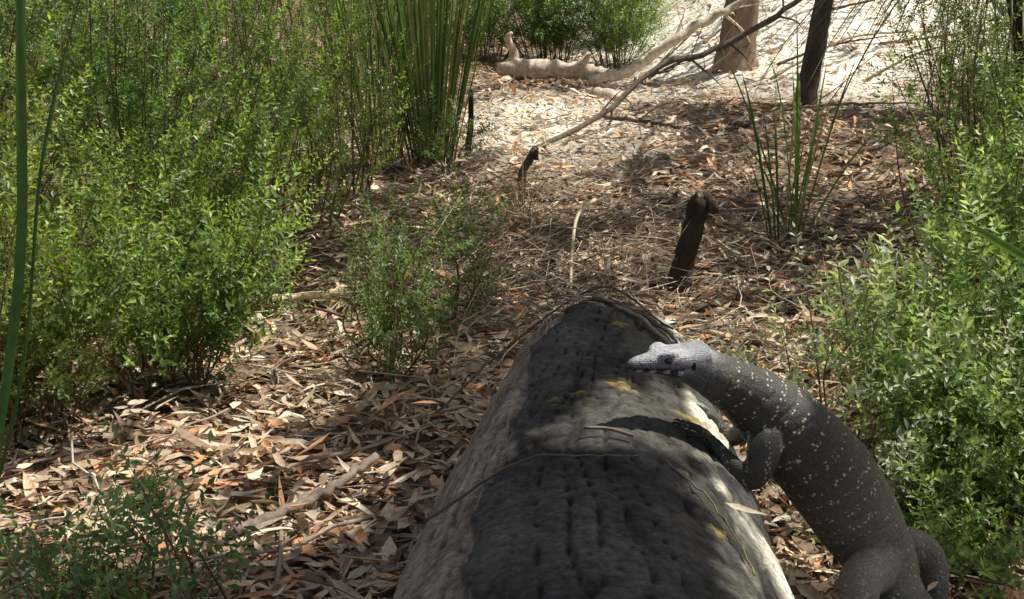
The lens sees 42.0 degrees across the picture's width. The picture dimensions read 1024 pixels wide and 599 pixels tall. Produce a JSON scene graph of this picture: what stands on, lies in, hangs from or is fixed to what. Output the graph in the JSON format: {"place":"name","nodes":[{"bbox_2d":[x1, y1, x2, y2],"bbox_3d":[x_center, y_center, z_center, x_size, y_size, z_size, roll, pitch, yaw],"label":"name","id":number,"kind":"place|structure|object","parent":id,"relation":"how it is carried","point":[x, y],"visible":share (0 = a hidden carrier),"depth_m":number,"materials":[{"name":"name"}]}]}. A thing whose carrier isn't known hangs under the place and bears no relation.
{"place":"outdoors","nodes":[
{"label":"outdoors","id":0,"kind":"place"},
{"bbox_2d":[0,0,1023,598],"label":"ground","id":1,"kind":"structure","parent":0,"point":[668,32],"depth_m":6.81,"materials":[{"name":"brown plant"}]},
{"bbox_2d":[0,6,50,81],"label":"shrub","id":2,"kind":"object","parent":1,"relation":"on","point":[30,47],"visible":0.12,"depth_m":6.63,"materials":[{"name":"green plant"}]},
{"bbox_2d":[0,0,74,123],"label":"shrub","id":3,"kind":"object","parent":1,"relation":"on","point":[13,40],"visible":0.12,"depth_m":8.92,"materials":[{"name":"green plant"}]},
{"bbox_2d":[0,0,79,477],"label":"strap leaf plant","id":4,"kind":"object","parent":1,"relation":"on","point":[21,221],"visible":1,"depth_m":2.15,"materials":[{"name":"green plant"}]},
{"bbox_2d":[0,7,90,286],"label":"shrub","id":5,"kind":"object","parent":1,"relation":"on","point":[5,124],"visible":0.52,"depth_m":4.37,"materials":[{"name":"green plant"}]},
{"bbox_2d":[0,0,111,257],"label":"shrub","id":6,"kind":"object","parent":1,"relation":"on","point":[47,5],"visible":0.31,"depth_m":5.41,"materials":[{"name":"green plant"}]},
{"bbox_2d":[0,0,140,81],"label":"shrub","id":7,"kind":"object","parent":1,"relation":"on","point":[63,1],"visible":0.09,"depth_m":10.83,"materials":[{"name":"green plant"}]},
{"bbox_2d":[0,497,163,598],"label":"sapling shrub","id":8,"kind":"object","parent":1,"relation":"on","point":[15,554],"visible":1,"depth_m":2.31,"materials":[{"name":"green plant"}]},
{"bbox_2d":[0,486,196,598],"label":"sapling shrub","id":9,"kind":"object","parent":1,"relation":"on","point":[29,560],"visible":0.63,"depth_m":2.48,"materials":[{"name":"green plant"}]},
{"bbox_2d":[0,131,208,449],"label":"shrub","id":10,"kind":"object","parent":1,"relation":"on","point":[60,346],"visible":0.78,"depth_m":3.56,"materials":[{"name":"green plant"}]},
{"bbox_2d":[0,0,226,148],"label":"shrub","id":11,"kind":"object","parent":1,"relation":"on","point":[112,13],"visible":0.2,"depth_m":8.08,"materials":[{"name":"green plant"}]},
{"bbox_2d":[1,438,243,598],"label":"sapling shrub","id":12,"kind":"object","parent":1,"relation":"on","point":[121,520],"visible":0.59,"depth_m":2.54,"materials":[{"name":"green plant"}]},
{"bbox_2d":[2,0,256,202],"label":"shrub","id":13,"kind":"object","parent":1,"relation":"on","point":[130,59],"visible":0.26,"depth_m":6.67,"materials":[{"name":"green plant"}]},
{"bbox_2d":[11,129,324,399],"bbox_3d":[-1.090,-0.081,3.957,0.949,0.788,0.881,-10,17,-34],"label":"shrub","id":14,"kind":"object","parent":1,"relation":"on","point":[158,326],"visible":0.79,"depth_m":3.90,"materials":[{"name":"green plant"}]},
{"bbox_2d":[0,42,336,337],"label":"shrub","id":15,"kind":"object","parent":1,"relation":"on","point":[185,174],"visible":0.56,"depth_m":4.55,"materials":[{"name":"green plant"}]},
{"bbox_2d":[0,0,344,282],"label":"shrub","id":16,"kind":"object","parent":1,"relation":"on","point":[237,87],"visible":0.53,"depth_m":5.17,"materials":[{"name":"green plant"}]},
{"bbox_2d":[85,418,292,598],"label":"sapling shrub","id":17,"kind":"object","parent":1,"relation":"on","point":[181,582],"visible":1,"depth_m":2.22,"materials":[{"name":"green plant"}]},
{"bbox_2d":[178,0,215,64],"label":"eucalyptus tree","id":18,"kind":"object","parent":1,"relation":"on","point":[196,22],"visible":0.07,"depth_m":12.12,"materials":[{"name":"brown plant"}]},
{"bbox_2d":[136,0,309,92],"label":"shrub","id":19,"kind":"object","parent":1,"relation":"on","point":[216,18],"visible":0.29,"depth_m":10.41,"materials":[{"name":"green plant"}]},
{"bbox_2d":[190,0,352,186],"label":"shrub","id":20,"kind":"object","parent":1,"relation":"on","point":[263,33],"visible":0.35,"depth_m":7.10,"materials":[{"name":"green plant"}]},
{"bbox_2d":[239,286,353,306],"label":"fallen branch","id":21,"kind":"object","parent":1,"relation":"on","point":[308,296],"visible":0.48,"depth_m":4.97,"materials":[{"name":"brown wood"}]},
{"bbox_2d":[230,452,379,538],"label":"fallen branch","id":22,"kind":"object","parent":1,"relation":"on","point":[314,496],"visible":0.85,"depth_m":3.13,"materials":[{"name":"wood"}]},
{"bbox_2d":[213,11,408,237],"bbox_3d":[-0.950,-0.790,6.047,0.802,1.035,0.933,8,16,30],"label":"shrub","id":23,"kind":"object","parent":1,"relation":"on","point":[319,175],"visible":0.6,"depth_m":5.99,"materials":[{"name":"green plant"}]},
{"bbox_2d":[222,0,402,138],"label":"shrub","id":24,"kind":"object","parent":1,"relation":"on","point":[299,11],"visible":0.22,"depth_m":8.71,"materials":[{"name":"green plant"}]},
{"bbox_2d":[292,0,398,50],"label":"shrub","id":25,"kind":"object","parent":1,"relation":"on","point":[332,13],"visible":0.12,"depth_m":13.42,"materials":[{"name":"green plant"}]},
{"bbox_2d":[271,0,429,194],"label":"shrub","id":26,"kind":"object","parent":1,"relation":"on","point":[366,84],"visible":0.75,"depth_m":6.89,"materials":[{"name":"green plant"}]},
{"bbox_2d":[293,201,428,348],"bbox_3d":[-0.498,-0.069,4.440,0.454,0.524,0.435,0,14,0],"label":"sapling shrub","id":27,"kind":"object","parent":1,"relation":"on","point":[369,253],"visible":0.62,"depth_m":4.39,"materials":[{"name":"green plant"}]},
{"bbox_2d":[312,0,435,159],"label":"grass tussock","id":28,"kind":"object","parent":1,"relation":"on","point":[354,64],"depth_m":7.95,"materials":[{"name":"green plant"}]},
{"bbox_2d":[302,0,476,81],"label":"shrub","id":29,"kind":"object","parent":1,"relation":"on","point":[390,40],"visible":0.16,"depth_m":10.95,"materials":[{"name":"green plant"}]},
{"bbox_2d":[317,212,472,390],"bbox_3d":[-0.314,0.012,4.054,0.437,0.570,0.358,12,18,40],"label":"sapling shrub","id":30,"kind":"object","parent":1,"relation":"on","point":[389,361],"visible":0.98,"depth_m":4.04,"materials":[{"name":"green plant"}]},
{"bbox_2d":[335,176,461,287],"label":"sapling shrub","id":31,"kind":"object","parent":1,"relation":"on","point":[400,223],"visible":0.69,"depth_m":5.29,"materials":[{"name":"green plant"}]},
{"bbox_2d":[345,66,451,174],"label":"sapling shrub","id":32,"kind":"object","parent":1,"relation":"on","point":[397,134],"visible":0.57,"depth_m":7.62,"materials":[{"name":"green plant"}]},
{"bbox_2d":[345,191,472,375],"bbox_3d":[-0.368,-0.044,4.203,0.393,0.587,0.385,6,15,24],"label":"sapling shrub","id":33,"kind":"object","parent":1,"relation":"on","point":[420,325],"visible":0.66,"depth_m":4.17,"materials":[{"name":"green plant"}]},
{"bbox_2d":[369,0,493,166],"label":"grass tussock","id":34,"kind":"object","parent":1,"relation":"on","point":[430,38],"depth_m":7.64,"materials":[{"name":"green plant"}]},
{"bbox_2d":[396,81,502,173],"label":"sapling shrub","id":35,"kind":"object","parent":1,"relation":"on","point":[452,132],"visible":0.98,"depth_m":7.47,"materials":[{"name":"green plant"}]},
{"bbox_2d":[404,191,523,324],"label":"sapling shrub","id":36,"kind":"object","parent":1,"relation":"on","point":[458,281],"visible":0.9,"depth_m":4.69,"materials":[{"name":"green plant"}]},
{"bbox_2d":[416,168,521,264],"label":"sapling shrub","id":37,"kind":"object","parent":1,"relation":"on","point":[463,228],"visible":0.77,"depth_m":5.71,"materials":[{"name":"green plant"}]},
{"bbox_2d":[465,89,473,150],"bbox_3d":[-0.274,-1.064,8.185,0.081,0.451,0.062,0,14,0],"label":"dead snag","id":38,"kind":"object","parent":1,"relation":"on","point":[471,108],"visible":0.51,"depth_m":8.15,"materials":[{"name":"black wood"}]},
{"bbox_2d":[415,222,548,316],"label":"dead grass tussock","id":39,"kind":"object","parent":1,"relation":"on","point":[478,284],"visible":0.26,"depth_m":5.13,"materials":[{"name":"brown plant"}]},
{"bbox_2d":[428,0,546,62],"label":"shrub","id":40,"kind":"object","parent":1,"relation":"on","point":[491,29],"visible":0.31,"depth_m":12.58,"materials":[{"name":"green plant"}]},
{"bbox_2d":[0,0,1023,598],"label":"fallen twigs","id":41,"kind":"object","parent":1,"relation":"on","point":[280,548],"depth_m":5.15,"materials":[{"name":"brown wood"}]},
{"bbox_2d":[431,145,620,243],"bbox_3d":[0.086,-0.457,6.283,0.919,0.590,0.837,-10,17,-34],"label":"dead grass tussock","id":42,"kind":"object","parent":1,"relation":"on","point":[523,198],"visible":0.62,"depth_m":6.24,"materials":[{"name":"beige plant"}]},
{"bbox_2d":[517,146,538,188],"bbox_3d":[0.073,-0.653,7.000,0.134,0.305,0.076,0,14,0],"label":"dead snag","id":43,"kind":"object","parent":1,"relation":"on","point":[532,154],"visible":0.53,"depth_m":6.96,"materials":[{"name":"brown wood"}]},
{"bbox_2d":[485,0,619,62],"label":"shrub","id":44,"kind":"object","parent":1,"relation":"on","point":[542,28],"visible":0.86,"depth_m":12.23,"materials":[{"name":"green plant"}]},
{"bbox_2d":[496,31,626,102],"bbox_3d":[0.585,-1.889,10.799,0.652,0.514,1.662,-10,17,-36],"label":"broken log","id":45,"kind":"object","parent":1,"relation":"on","point":[513,63],"visible":0.86,"depth_m":11.12,"materials":[{"name":"brown wood"}]},
{"bbox_2d":[569,198,596,293],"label":"dead grass stalk","id":46,"kind":"object","parent":1,"relation":"on","point":[586,205],"visible":0.9,"depth_m":5.41,"materials":[{"name":"beige plant"}]},
{"bbox_2d":[393,285,794,598],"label":"fallen log","id":47,"kind":"object","parent":1,"relation":"on","point":[584,468],"visible":0.88,"depth_m":2.08,"materials":[{"name":"grey wood"}]},
{"bbox_2d":[548,0,675,68],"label":"shrub","id":48,"kind":"object","parent":1,"relation":"on","point":[611,30],"visible":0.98,"depth_m":11.94,"materials":[{"name":"green plant"}]},
{"bbox_2d":[532,213,695,308],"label":"dead grass tussock","id":49,"kind":"object","parent":1,"relation":"on","point":[603,254],"visible":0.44,"depth_m":5.42,"materials":[{"name":"brown plant"}]},
{"bbox_2d":[586,0,659,25],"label":"shrub","id":50,"kind":"object","parent":1,"relation":"on","point":[634,5],"visible":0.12,"depth_m":13.36,"materials":[{"name":"green plant"}]},
{"bbox_2d":[588,0,754,85],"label":"fallen branch","id":51,"kind":"object","parent":1,"relation":"on","point":[678,37],"visible":0.96,"depth_m":10.65,"materials":[{"name":"beige wood"}]},
{"bbox_2d":[602,102,741,135],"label":"fallen branch","id":52,"kind":"object","parent":1,"relation":"on","point":[625,118],"visible":0.85,"depth_m":8.77,"materials":[{"name":"brown wood"}]},
{"bbox_2d":[649,2,701,77],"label":"fallen branch","id":53,"kind":"object","parent":1,"relation":"on","point":[671,53],"visible":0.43,"depth_m":10.93,"materials":[{"name":"brown wood"}]},
{"bbox_2d":[664,192,718,301],"bbox_3d":[0.685,-0.187,5.173,0.218,0.458,0.120,-5,15,-18],"label":"charred stump","id":54,"kind":"object","parent":1,"relation":"on","point":[699,209],"visible":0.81,"depth_m":5.14,"materials":[{"name":"black wood"}]},
{"bbox_2d":[641,0,741,86],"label":"fallen branch","id":55,"kind":"object","parent":1,"relation":"on","point":[686,82],"visible":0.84,"depth_m":10.65,"materials":[{"name":"wood"}]},
{"bbox_2d":[648,7,776,78],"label":"fallen branch","id":56,"kind":"object","parent":1,"relation":"on","point":[670,67],"visible":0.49,"depth_m":11.16,"materials":[{"name":"wood"}]},
{"bbox_2d":[711,0,758,74],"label":"eucalyptus tree","id":57,"kind":"object","parent":1,"relation":"on","point":[748,19],"visible":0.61,"depth_m":10.99,"materials":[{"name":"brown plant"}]},
{"bbox_2d":[702,0,777,42],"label":"fallen branch","id":58,"kind":"object","parent":1,"relation":"on","point":[713,35],"visible":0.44,"depth_m":11.79,"materials":[{"name":"wood"}]},
{"bbox_2d":[740,63,829,241],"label":"grass tussock","id":59,"kind":"object","parent":1,"relation":"on","point":[776,165],"depth_m":5.92,"materials":[{"name":"green plant"}]},
{"bbox_2d":[627,340,948,598],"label":"lace monitor lizard","id":60,"kind":"object","parent":1,"relation":"on","point":[812,456],"visible":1,"depth_m":2.37},
{"bbox_2d":[695,0,887,237],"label":"grass tussock","id":61,"kind":"object","parent":1,"relation":"on","point":[797,115],"depth_m":6.01,"materials":[{"name":"green plant"}]},
{"bbox_2d":[792,0,833,105],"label":"eucalyptus tree","id":62,"kind":"object","parent":1,"relation":"on","point":[812,57],"visible":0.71,"depth_m":9.64,"materials":[{"name":"brown plant"}]},
{"bbox_2d":[707,213,979,464],"bbox_3d":[0.853,0.115,3.377,0.694,0.708,0.664,11,18,37],"label":"shrub","id":63,"kind":"object","parent":1,"relation":"on","point":[827,345],"visible":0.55,"depth_m":3.33,"materials":[{"name":"green plant"}]},
{"bbox_2d":[770,52,918,112],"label":"fallen branch","id":64,"kind":"object","parent":1,"relation":"on","point":[832,104],"visible":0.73,"depth_m":9.42,"materials":[{"name":"brown wood"}]},
{"bbox_2d":[770,19,921,80],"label":"fallen branch","id":65,"kind":"object","parent":1,"relation":"on","point":[795,64],"visible":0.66,"depth_m":10.85,"materials":[{"name":"brown wood"}]},
{"bbox_2d":[777,10,916,65],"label":"fallen branch","id":66,"kind":"object","parent":1,"relation":"on","point":[799,55],"visible":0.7,"depth_m":11.07,"materials":[{"name":"brown wood"}]},
{"bbox_2d":[687,0,1023,175],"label":"grass tree","id":67,"kind":"object","parent":1,"relation":"on","point":[1019,24],"visible":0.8,"depth_m":5.86,"materials":[{"name":"green plant"}]},
{"bbox_2d":[784,349,962,524],"bbox_3d":[0.820,0.321,3.005,0.418,0.485,0.443,4,15,15],"label":"shrub","id":68,"kind":"object","parent":1,"relation":"on","point":[892,463],"visible":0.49,"depth_m":2.91,"materials":[{"name":"green plant"}]},
{"bbox_2d":[794,181,1023,508],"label":"shrub","id":69,"kind":"object","parent":1,"relation":"on","point":[981,395],"visible":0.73,"depth_m":3.07,"materials":[{"name":"green plant"}]},
{"bbox_2d":[866,29,961,81],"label":"fallen branch","id":70,"kind":"object","parent":1,"relation":"on","point":[869,78],"visible":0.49,"depth_m":10.46,"materials":[{"name":"brown wood"}]},
{"bbox_2d":[806,442,1023,598],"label":"shrub","id":71,"kind":"object","parent":1,"relation":"on","point":[982,561],"visible":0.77,"depth_m":2.76,"materials":[{"name":"green plant"}]},
{"bbox_2d":[807,158,1023,397],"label":"shrub","id":72,"kind":"object","parent":1,"relation":"on","point":[953,232],"visible":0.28,"depth_m":3.63,"materials":[{"name":"green plant"}]},
{"bbox_2d":[835,313,1023,547],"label":"shrub","id":73,"kind":"object","parent":1,"relation":"on","point":[951,476],"visible":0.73,"depth_m":2.93,"materials":[{"name":"green plant"}]},
{"bbox_2d":[851,0,1023,296],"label":"shrub","id":74,"kind":"object","parent":1,"relation":"on","point":[982,74],"visible":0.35,"depth_m":4.85,"materials":[{"name":"green plant"}]},
{"bbox_2d":[861,0,1021,209],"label":"shrub","id":75,"kind":"object","parent":1,"relation":"on","point":[965,98],"visible":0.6,"depth_m":6.54,"materials":[{"name":"green plant"}]},
{"bbox_2d":[879,28,1006,58],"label":"fallen branch","id":76,"kind":"object","parent":1,"relation":"on","point":[900,41],"visible":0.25,"depth_m":11.11,"materials":[{"name":"brown wood"}]},
{"bbox_2d":[893,0,1009,118],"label":"shrub","id":77,"kind":"object","parent":1,"relation":"on","point":[942,45],"visible":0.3,"depth_m":9.12,"materials":[{"name":"green plant"}]},
{"bbox_2d":[884,239,1023,524],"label":"shrub","id":78,"kind":"object","parent":1,"relation":"on","point":[929,324],"visible":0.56,"depth_m":2.99,"materials":[{"name":"green plant"}]},
{"bbox_2d":[889,1,1023,323],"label":"shrub","id":79,"kind":"object","parent":1,"relation":"on","point":[1000,185],"visible":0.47,"depth_m":3.95,"materials":[{"name":"green plant"}]},
{"bbox_2d":[935,0,1019,142],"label":"shrub","id":80,"kind":"object","parent":1,"relation":"on","point":[955,70],"visible":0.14,"depth_m":8.09,"materials":[{"name":"green plant"}]},
{"bbox_2d":[947,134,1023,354],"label":"shrub","id":81,"kind":"object","parent":1,"relation":"on","point":[1013,236],"visible":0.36,"depth_m":3.54,"materials":[{"name":"green plant"}]},
{"bbox_2d":[970,223,1023,261],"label":"strap leaf plant","id":82,"kind":"object","parent":1,"relation":"on","point":[1005,246],"visible":1,"depth_m":2.76,"materials":[{"name":"green plant"}]},
{"bbox_2d":[974,0,1023,166],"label":"shrub","id":83,"kind":"object","parent":1,"relation":"on","point":[994,62],"visible":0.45,"depth_m":5.39,"materials":[{"name":"green plant"}]},
{"bbox_2d":[832,0,873,9],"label":"fallen branch","id":84,"kind":"object","parent":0,"point":[850,4],"visible":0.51,"depth_m":11.93,"materials":[{"name":"brown wood"}]},
{"bbox_2d":[922,0,961,33],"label":"fallen branch","id":85,"kind":"object","parent":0,"point":[940,25],"visible":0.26,"depth_m":11.53,"materials":[{"name":"wood"}]}
]}

